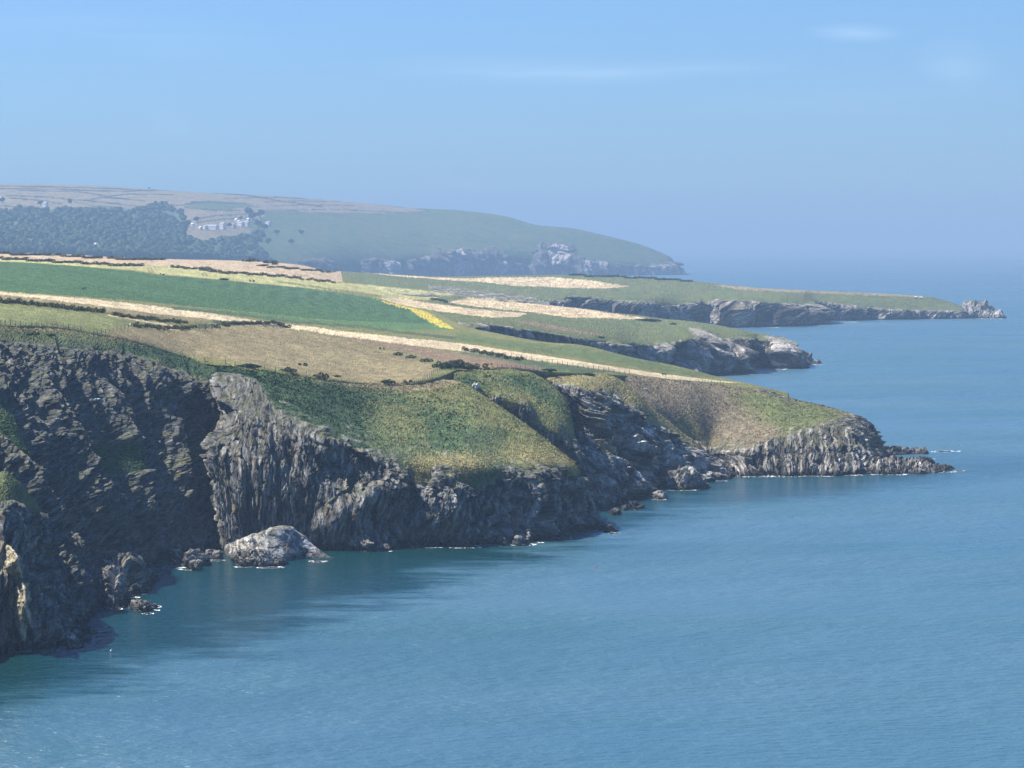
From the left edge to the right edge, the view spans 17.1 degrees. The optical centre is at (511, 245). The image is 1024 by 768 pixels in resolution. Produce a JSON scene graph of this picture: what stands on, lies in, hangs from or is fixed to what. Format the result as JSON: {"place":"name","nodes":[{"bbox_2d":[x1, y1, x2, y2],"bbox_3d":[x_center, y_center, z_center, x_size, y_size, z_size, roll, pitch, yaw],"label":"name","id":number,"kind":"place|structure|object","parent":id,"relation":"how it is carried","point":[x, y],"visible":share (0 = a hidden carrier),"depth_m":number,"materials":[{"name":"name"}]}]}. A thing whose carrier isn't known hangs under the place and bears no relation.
{"place":"outdoors","nodes":[
{"label":"outdoors","id":0,"kind":"place"},
{"bbox_2d":[0,471,91,650],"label":"rocky crag","id":1,"kind":"structure","parent":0,"point":[26,535],"depth_m":647.92,"materials":[{"name":"grey stone"}]},
{"bbox_2d":[4,543,22,583],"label":"rock slab","id":2,"kind":"object","parent":1,"relation":"on","point":[12,565],"visible":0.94,"depth_m":630.62,"materials":[{"name":"grey stone"}]},
{"bbox_2d":[13,580,30,644],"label":"rock slab","id":3,"kind":"object","parent":1,"relation":"on","point":[21,610],"visible":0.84,"depth_m":629.09,"materials":[{"name":"grey stone"}]},
{"bbox_2d":[0,326,221,652],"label":"cliff wall","id":4,"kind":"structure","parent":0,"point":[66,421],"depth_m":816.87,"materials":[{"name":"grey stone"}]},
{"bbox_2d":[0,184,688,276],"bbox_3d":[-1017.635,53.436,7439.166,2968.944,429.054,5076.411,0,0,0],"label":"headland","id":5,"kind":"structure","parent":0,"point":[342,236],"depth_m":8225.54,"materials":[{"name":"green plant"}]},
{"bbox_2d":[42,201,48,206],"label":"farm house","id":6,"kind":"structure","parent":5,"relation":"on","point":[45,203],"depth_m":7251.13,"materials":[{"name":"stone"}]},
{"bbox_2d":[0,200,272,261],"bbox_3d":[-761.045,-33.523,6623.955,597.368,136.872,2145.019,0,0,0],"label":"wood","id":7,"kind":"object","parent":5,"relation":"on","point":[111,231],"visible":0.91,"depth_m":6321.25,"materials":[{"name":"green plant"}]},
{"bbox_2d":[207,224,218,229],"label":"farm house","id":8,"kind":"structure","parent":5,"relation":"on","point":[213,226],"depth_m":6985.74,"materials":[{"name":"stone"}]},
{"bbox_2d":[219,221,226,228],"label":"farm house","id":9,"kind":"structure","parent":5,"relation":"on","point":[222,225],"depth_m":7107.22,"materials":[{"name":"stone"}]},
{"bbox_2d":[237,221,244,225],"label":"farm house","id":10,"kind":"structure","parent":5,"relation":"on","point":[240,223],"depth_m":7392.90,"materials":[{"name":"stone"}]},
{"bbox_2d":[244,207,253,215],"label":"tree","id":11,"kind":"object","parent":5,"relation":"on","point":[248,210],"visible":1,"depth_m":7760.68,"materials":[{"name":"green plant"}]},
{"bbox_2d":[248,212,256,219],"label":"tree","id":12,"kind":"object","parent":5,"relation":"on","point":[252,214],"visible":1,"depth_m":7719.22,"materials":[{"name":"green plant"}]},
{"bbox_2d":[254,219,261,226],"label":"tree","id":13,"kind":"object","parent":5,"relation":"on","point":[257,222],"visible":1,"depth_m":7517.56,"materials":[{"name":"green plant"}]},
{"bbox_2d":[257,210,264,218],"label":"tree","id":14,"kind":"object","parent":5,"relation":"on","point":[260,212],"visible":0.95,"depth_m":7825.61,"materials":[{"name":"green plant"}]},
{"bbox_2d":[259,224,267,230],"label":"tree","id":15,"kind":"object","parent":5,"relation":"on","point":[264,226],"visible":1,"depth_m":7490.40,"materials":[{"name":"green plant"}]},
{"bbox_2d":[0,254,788,396],"bbox_3d":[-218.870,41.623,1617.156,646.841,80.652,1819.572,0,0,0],"label":"fields","id":16,"kind":"structure","parent":0,"point":[345,328],"depth_m":1185.83,"materials":[{"name":"green plant"}]},
{"bbox_2d":[0,319,80,329],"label":"post and wire fence","id":17,"kind":"object","parent":16,"relation":"on","point":[37,325],"visible":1,"depth_m":860.21,"materials":[{"name":"brown wood"}]},
{"bbox_2d":[0,296,105,312],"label":"hedge","id":18,"kind":"object","parent":16,"relation":"on","point":[51,305],"visible":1,"depth_m":969.94,"materials":[{"name":"green plant"}]},
{"bbox_2d":[0,256,144,266],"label":"hedge","id":19,"kind":"object","parent":16,"relation":"on","point":[77,261],"visible":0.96,"depth_m":1623.91,"materials":[{"name":"green plant"}]},
{"bbox_2d":[0,251,166,259],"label":"hedge","id":20,"kind":"object","parent":16,"relation":"on","point":[62,255],"visible":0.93,"depth_m":2001.19,"materials":[{"name":"green plant"}]},
{"bbox_2d":[89,324,128,335],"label":"post and wire fence","id":21,"kind":"object","parent":16,"relation":"on","point":[105,330],"visible":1,"depth_m":902.13,"materials":[{"name":"wood"}]},
{"bbox_2d":[110,311,187,323],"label":"hedge","id":22,"kind":"object","parent":16,"relation":"on","point":[119,314],"visible":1,"depth_m":1005.85,"materials":[{"name":"green plant"}]},
{"bbox_2d":[130,321,197,329],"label":"hedge","id":23,"kind":"object","parent":16,"relation":"on","point":[158,326],"visible":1,"depth_m":990.18,"materials":[{"name":"green plant"}]},
{"bbox_2d":[170,265,213,269],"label":"hedge","id":24,"kind":"object","parent":16,"relation":"on","point":[186,268],"visible":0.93,"depth_m":1874.52,"materials":[{"name":"green plant"}]},
{"bbox_2d":[198,324,205,329],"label":"field gate","id":25,"kind":"structure","parent":16,"relation":"on","point":[201,326],"depth_m":1032.05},
{"bbox_2d":[135,342,295,372],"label":"post and wire fence","id":26,"kind":"object","parent":16,"relation":"on","point":[225,360],"visible":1,"depth_m":929.22,"materials":[{"name":"brown wood"}]},
{"bbox_2d":[211,320,291,327],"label":"hedge","id":27,"kind":"object","parent":16,"relation":"on","point":[279,323],"visible":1,"depth_m":1115.27,"materials":[{"name":"green plant"}]},
{"bbox_2d":[232,258,278,264],"bbox_3d":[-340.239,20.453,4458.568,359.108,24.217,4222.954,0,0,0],"label":"hedge","id":28,"kind":"object","parent":16,"relation":"on","point":[275,262],"visible":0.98,"depth_m":2378.35,"materials":[{"name":"green plant"}]},
{"bbox_2d":[199,268,335,282],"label":"hedge","id":29,"kind":"object","parent":16,"relation":"on","point":[260,274],"visible":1,"depth_m":1956.63,"materials":[{"name":"green plant"}]},
{"bbox_2d":[281,367,296,371],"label":"bush","id":30,"kind":"object","parent":16,"relation":"on","point":[290,370],"visible":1,"depth_m":931.06,"materials":[{"name":"green plant"}]},
{"bbox_2d":[256,264,335,272],"bbox_3d":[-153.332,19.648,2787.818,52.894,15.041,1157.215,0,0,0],"label":"hedge","id":31,"kind":"object","parent":16,"relation":"on","point":[304,269],"visible":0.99,"depth_m":2277.20,"materials":[{"name":"green plant"}]},
{"bbox_2d":[313,372,328,378],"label":"bush","id":32,"kind":"object","parent":16,"relation":"on","point":[322,375],"visible":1,"depth_m":933.58,"materials":[{"name":"green plant"}]},
{"bbox_2d":[381,379,394,383],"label":"bush","id":33,"kind":"object","parent":16,"relation":"on","point":[386,381],"visible":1,"depth_m":950.32,"materials":[{"name":"green plant"}]},
{"bbox_2d":[409,366,439,383],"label":"post and wire fence","id":34,"kind":"object","parent":16,"relation":"on","point":[429,373],"visible":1,"depth_m":974.00,"materials":[{"name":"wood"}]},
{"bbox_2d":[420,358,432,361],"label":"bush","id":35,"kind":"object","parent":16,"relation":"on","point":[425,359],"visible":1,"depth_m":1057.86,"materials":[{"name":"green plant"}]},
{"bbox_2d":[0,326,885,522],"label":"rough grass","id":36,"kind":"structure","parent":16,"relation":"on","point":[259,378],"depth_m":917.14,"materials":[{"name":"green plant"}]},
{"bbox_2d":[437,359,474,368],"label":"bush","id":37,"kind":"object","parent":16,"relation":"on","point":[447,365],"visible":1,"depth_m":1004.88,"materials":[{"name":"green plant"}]},
{"bbox_2d":[474,363,487,367],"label":"bush","id":38,"kind":"object","parent":16,"relation":"on","point":[483,366],"visible":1,"depth_m":1009.89,"materials":[{"name":"green plant"}]},
{"bbox_2d":[461,346,525,360],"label":"hedge","id":39,"kind":"object","parent":16,"relation":"on","point":[503,355],"visible":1,"depth_m":1136.32,"materials":[{"name":"green plant"}]},
{"bbox_2d":[495,351,629,373],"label":"post and wire fence","id":40,"kind":"object","parent":16,"relation":"on","point":[562,362],"visible":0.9,"depth_m":1141.74,"materials":[{"name":"brown wood"}]},
{"bbox_2d":[671,379,735,384],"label":"post and wire fence","id":41,"kind":"object","parent":16,"relation":"on","point":[698,379],"visible":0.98,"depth_m":1193.32,"materials":[{"name":"brown wood"}]},
{"bbox_2d":[199,366,604,549],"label":"promontory","id":42,"kind":"structure","parent":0,"point":[267,463],"depth_m":863.30,"materials":[{"name":"grey stone"}]},
{"bbox_2d":[236,363,261,367],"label":"bush","id":43,"kind":"object","parent":42,"relation":"on","point":[251,365],"visible":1,"depth_m":926.24,"materials":[{"name":"green plant"}]},
{"bbox_2d":[0,248,1023,767],"bbox_3d":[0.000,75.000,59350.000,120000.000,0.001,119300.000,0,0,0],"label":"sea","id":44,"kind":"structure","parent":0,"point":[862,620],"depth_m":669.99,"materials":[{"name":"liquid"}]},
{"bbox_2d":[22,619,91,649],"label":"rock shelf","id":45,"kind":"object","parent":44,"relation":"in","point":[51,633],"visible":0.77,"depth_m":641.27,"materials":[{"name":"grey stone"}]},
{"bbox_2d":[65,632,84,647],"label":"boulder","id":46,"kind":"object","parent":44,"relation":"in","point":[72,640],"visible":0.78,"depth_m":636.92,"materials":[{"name":"grey stone"}]},
{"bbox_2d":[85,628,99,633],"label":"sea rock","id":47,"kind":"object","parent":44,"relation":"in","point":[90,631],"visible":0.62,"depth_m":659.38,"materials":[{"name":"grey stone"}]},
{"bbox_2d":[89,565,130,608],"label":"boulder","id":48,"kind":"object","parent":44,"relation":"in","point":[110,582],"visible":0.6,"depth_m":710.68,"materials":[{"name":"grey stone"}]},
{"bbox_2d":[110,601,125,607],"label":"sea rock","id":49,"kind":"object","parent":44,"relation":"in","point":[123,605],"visible":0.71,"depth_m":706.04,"materials":[{"name":"grey stone"}]},
{"bbox_2d":[102,551,159,596],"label":"boulder","id":50,"kind":"object","parent":44,"relation":"in","point":[133,567],"visible":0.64,"depth_m":738.20,"materials":[{"name":"grey stone"}]},
{"bbox_2d":[125,599,156,611],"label":"sea rock","id":51,"kind":"object","parent":44,"relation":"in","point":[138,605],"visible":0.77,"depth_m":700.03,"materials":[{"name":"grey stone"}]},
{"bbox_2d":[135,581,149,593],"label":"boulder","id":52,"kind":"object","parent":44,"relation":"in","point":[142,588],"visible":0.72,"depth_m":735.35,"materials":[{"name":"grey stone"}]},
{"bbox_2d":[168,547,177,557],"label":"boulder","id":53,"kind":"object","parent":44,"relation":"in","point":[172,551],"visible":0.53,"depth_m":816.86,"materials":[{"name":"grey stone"}]},
{"bbox_2d":[165,559,180,564],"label":"boulder","id":54,"kind":"object","parent":44,"relation":"in","point":[172,562],"visible":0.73,"depth_m":801.96,"materials":[{"name":"grey stone"}]},
{"bbox_2d":[168,553,181,560],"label":"boulder","id":55,"kind":"object","parent":44,"relation":"in","point":[173,556],"visible":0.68,"depth_m":809.83,"materials":[{"name":"grey stone"}]},
{"bbox_2d":[173,557,182,562],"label":"boulder","id":56,"kind":"object","parent":44,"relation":"in","point":[179,559],"visible":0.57,"depth_m":806.98,"materials":[{"name":"grey stone"}]},
{"bbox_2d":[174,544,183,556],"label":"boulder","id":57,"kind":"object","parent":44,"relation":"in","point":[178,547],"visible":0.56,"depth_m":821.58,"materials":[{"name":"grey stone"}]},
{"bbox_2d":[188,559,202,569],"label":"boulder","id":58,"kind":"object","parent":44,"relation":"in","point":[197,564],"visible":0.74,"depth_m":788.48,"materials":[{"name":"grey stone"}]},
{"bbox_2d":[180,549,211,566],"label":"boulder","id":59,"kind":"object","parent":44,"relation":"in","point":[192,554],"visible":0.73,"depth_m":798.56,"materials":[{"name":"grey stone"}]},
{"bbox_2d":[205,549,223,559],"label":"boulder","id":60,"kind":"object","parent":44,"relation":"in","point":[213,554],"visible":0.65,"depth_m":815.52,"materials":[{"name":"grey stone"}]},
{"bbox_2d":[230,548,288,566],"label":"boulder","id":61,"kind":"object","parent":44,"relation":"in","point":[253,557],"visible":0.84,"depth_m":798.41,"materials":[{"name":"grey stone"}]},
{"bbox_2d":[224,525,333,560],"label":"boulder","id":62,"kind":"object","parent":44,"relation":"in","point":[287,543],"visible":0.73,"depth_m":816.96,"materials":[{"name":"grey stone"}]},
{"bbox_2d":[347,530,373,551],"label":"boulder","id":63,"kind":"object","parent":44,"relation":"in","point":[361,541],"visible":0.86,"depth_m":837.65,"materials":[{"name":"grey stone"}]},
{"bbox_2d":[373,543,391,550],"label":"boulder","id":64,"kind":"object","parent":44,"relation":"in","point":[383,547],"visible":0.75,"depth_m":837.97,"materials":[{"name":"grey stone"}]},
{"bbox_2d":[390,539,398,548],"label":"boulder","id":65,"kind":"object","parent":44,"relation":"in","point":[394,544],"visible":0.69,"depth_m":844.84,"materials":[{"name":"grey stone"}]},
{"bbox_2d":[453,537,470,546],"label":"boulder","id":66,"kind":"object","parent":44,"relation":"in","point":[464,542],"visible":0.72,"depth_m":849.75,"materials":[{"name":"grey stone"}]},
{"bbox_2d":[9,327,963,651],"bbox_3d":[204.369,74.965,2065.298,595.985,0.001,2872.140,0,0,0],"label":"foam","id":67,"kind":"object","parent":44,"relation":"on","point":[439,547],"visible":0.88,"depth_m":854.09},
{"bbox_2d":[481,530,495,543],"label":"boulder","id":68,"kind":"object","parent":44,"relation":"in","point":[490,541],"visible":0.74,"depth_m":857.76,"materials":[{"name":"grey stone"}]},
{"bbox_2d":[494,536,509,545],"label":"boulder","id":69,"kind":"object","parent":44,"relation":"in","point":[502,541],"visible":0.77,"depth_m":853.86,"materials":[{"name":"grey stone"}]},
{"bbox_2d":[512,535,529,545],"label":"boulder","id":70,"kind":"object","parent":44,"relation":"in","point":[518,540],"visible":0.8,"depth_m":853.22,"materials":[{"name":"grey stone"}]},
{"bbox_2d":[524,529,534,542],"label":"boulder","id":71,"kind":"object","parent":44,"relation":"in","point":[527,533],"visible":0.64,"depth_m":862.76,"materials":[{"name":"grey stone"}]},
{"bbox_2d":[558,528,571,537],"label":"boulder","id":72,"kind":"object","parent":44,"relation":"in","point":[565,532],"visible":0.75,"depth_m":877.50,"materials":[{"name":"grey stone"}]},
{"bbox_2d":[595,524,617,532],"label":"sea rock","id":73,"kind":"object","parent":44,"relation":"in","point":[608,528],"visible":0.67,"depth_m":894.31,"materials":[{"name":"grey stone"}]},
{"bbox_2d":[608,508,621,514],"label":"sea rock","id":74,"kind":"object","parent":44,"relation":"in","point":[615,511],"visible":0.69,"depth_m":950.61,"materials":[{"name":"grey stone"}]},
{"bbox_2d":[616,500,640,505],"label":"sea rock","id":75,"kind":"object","parent":44,"relation":"in","point":[635,503],"visible":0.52,"depth_m":983.23,"materials":[{"name":"grey stone"}]},
{"bbox_2d":[618,504,645,510],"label":"sea rock","id":76,"kind":"object","parent":44,"relation":"in","point":[628,507],"visible":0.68,"depth_m":968.39,"materials":[{"name":"grey stone"}]},
{"bbox_2d":[648,490,667,498],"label":"sea rock","id":77,"kind":"object","parent":44,"relation":"in","point":[659,494],"visible":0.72,"depth_m":1010.21,"materials":[{"name":"grey stone"}]},
{"bbox_2d":[663,465,710,489],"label":"sea rock","id":78,"kind":"object","parent":44,"relation":"in","point":[686,477],"visible":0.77,"depth_m":1050.37,"materials":[{"name":"grey stone"}]},
{"bbox_2d":[797,363,809,368],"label":"sea rock","id":79,"kind":"object","parent":44,"relation":"in","point":[801,366],"visible":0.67,"depth_m":2081.75,"materials":[{"name":"grey stone"}]},
{"bbox_2d":[806,352,813,363],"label":"islet","id":80,"kind":"object","parent":44,"relation":"in","point":[810,359],"visible":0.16,"depth_m":2180.71,"materials":[{"name":"grey stone"}]},
{"bbox_2d":[812,359,821,363],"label":"sea rock","id":81,"kind":"object","parent":44,"relation":"in","point":[816,361],"visible":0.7,"depth_m":2164.39,"materials":[{"name":"grey stone"}]},
{"bbox_2d":[883,450,902,458],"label":"rock shelf","id":82,"kind":"object","parent":44,"relation":"in","point":[888,452],"visible":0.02,"depth_m":1178.32,"materials":[{"name":"grey stone"}]},
{"bbox_2d":[884,446,928,454],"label":"rock spit","id":83,"kind":"structure","parent":44,"relation":"in","point":[897,450],"depth_m":1227.40,"materials":[{"name":"grey stone"}]},
{"bbox_2d":[865,455,954,474],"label":"rock spit","id":84,"kind":"structure","parent":44,"relation":"in","point":[893,465],"depth_m":1128.96,"materials":[{"name":"grey stone"}]},
{"bbox_2d":[915,456,938,464],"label":"sea rock","id":85,"kind":"object","parent":44,"relation":"in","point":[928,459],"visible":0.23,"depth_m":1172.17,"materials":[{"name":"grey stone"}]},
{"bbox_2d":[961,299,1005,317],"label":"rock stack","id":86,"kind":"object","parent":44,"relation":"in","point":[977,309],"visible":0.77,"depth_m":3533.54,"materials":[{"name":"grey stone"}]},
{"bbox_2d":[0,0,1023,247],"label":"sky","id":87,"kind":"structure","parent":0,"point":[648,123],"materials":[{"name":"blue"}]},
{"bbox_2d":[451,368,609,508],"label":"ridge","id":88,"kind":"structure","parent":0,"point":[572,450],"depth_m":979.29,"materials":[{"name":"green plant"}]},
{"bbox_2d":[472,382,479,388],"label":"stone","id":89,"kind":"object","parent":88,"relation":"on","point":[475,385],"visible":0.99,"depth_m":976.41,"materials":[{"name":"grey stone"}]},
{"bbox_2d":[388,293,810,375],"bbox_3d":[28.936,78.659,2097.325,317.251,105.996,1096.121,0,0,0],"label":"second headland","id":90,"kind":"structure","parent":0,"point":[710,349],"depth_m":1990.79,"materials":[{"name":"green plant"}]},
{"bbox_2d":[429,297,453,304],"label":"hedge","id":91,"kind":"object","parent":90,"relation":"on","point":[438,299],"visible":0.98,"depth_m":2200.80,"materials":[{"name":"green plant"}]},
{"bbox_2d":[633,318,661,321],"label":"bush","id":92,"kind":"object","parent":90,"relation":"on","point":[647,319],"visible":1,"depth_m":2262.68,"materials":[{"name":"green plant"}]},
{"bbox_2d":[574,429,659,505],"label":"rock spur","id":93,"kind":"structure","parent":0,"point":[621,479],"depth_m":998.84,"materials":[{"name":"grey stone"}]},
{"bbox_2d":[542,373,736,488],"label":"cove cliff","id":94,"kind":"structure","parent":0,"point":[640,441],"depth_m":1061.23,"materials":[{"name":"grey stone"}]},
{"bbox_2d":[331,271,968,327],"bbox_3d":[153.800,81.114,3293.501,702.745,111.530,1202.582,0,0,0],"label":"third headland","id":95,"kind":"structure","parent":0,"point":[725,305],"depth_m":3213.50,"materials":[{"name":"green plant"}]},
{"bbox_2d":[569,273,692,281],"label":"hedge","id":96,"kind":"object","parent":95,"relation":"on","point":[635,277],"visible":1,"depth_m":3615.96,"materials":[{"name":"green plant"}]},
{"bbox_2d":[621,375,889,475],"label":"rocky point","id":97,"kind":"structure","parent":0,"point":[849,443],"depth_m":1137.72,"materials":[{"name":"grey stone"}]}
]}

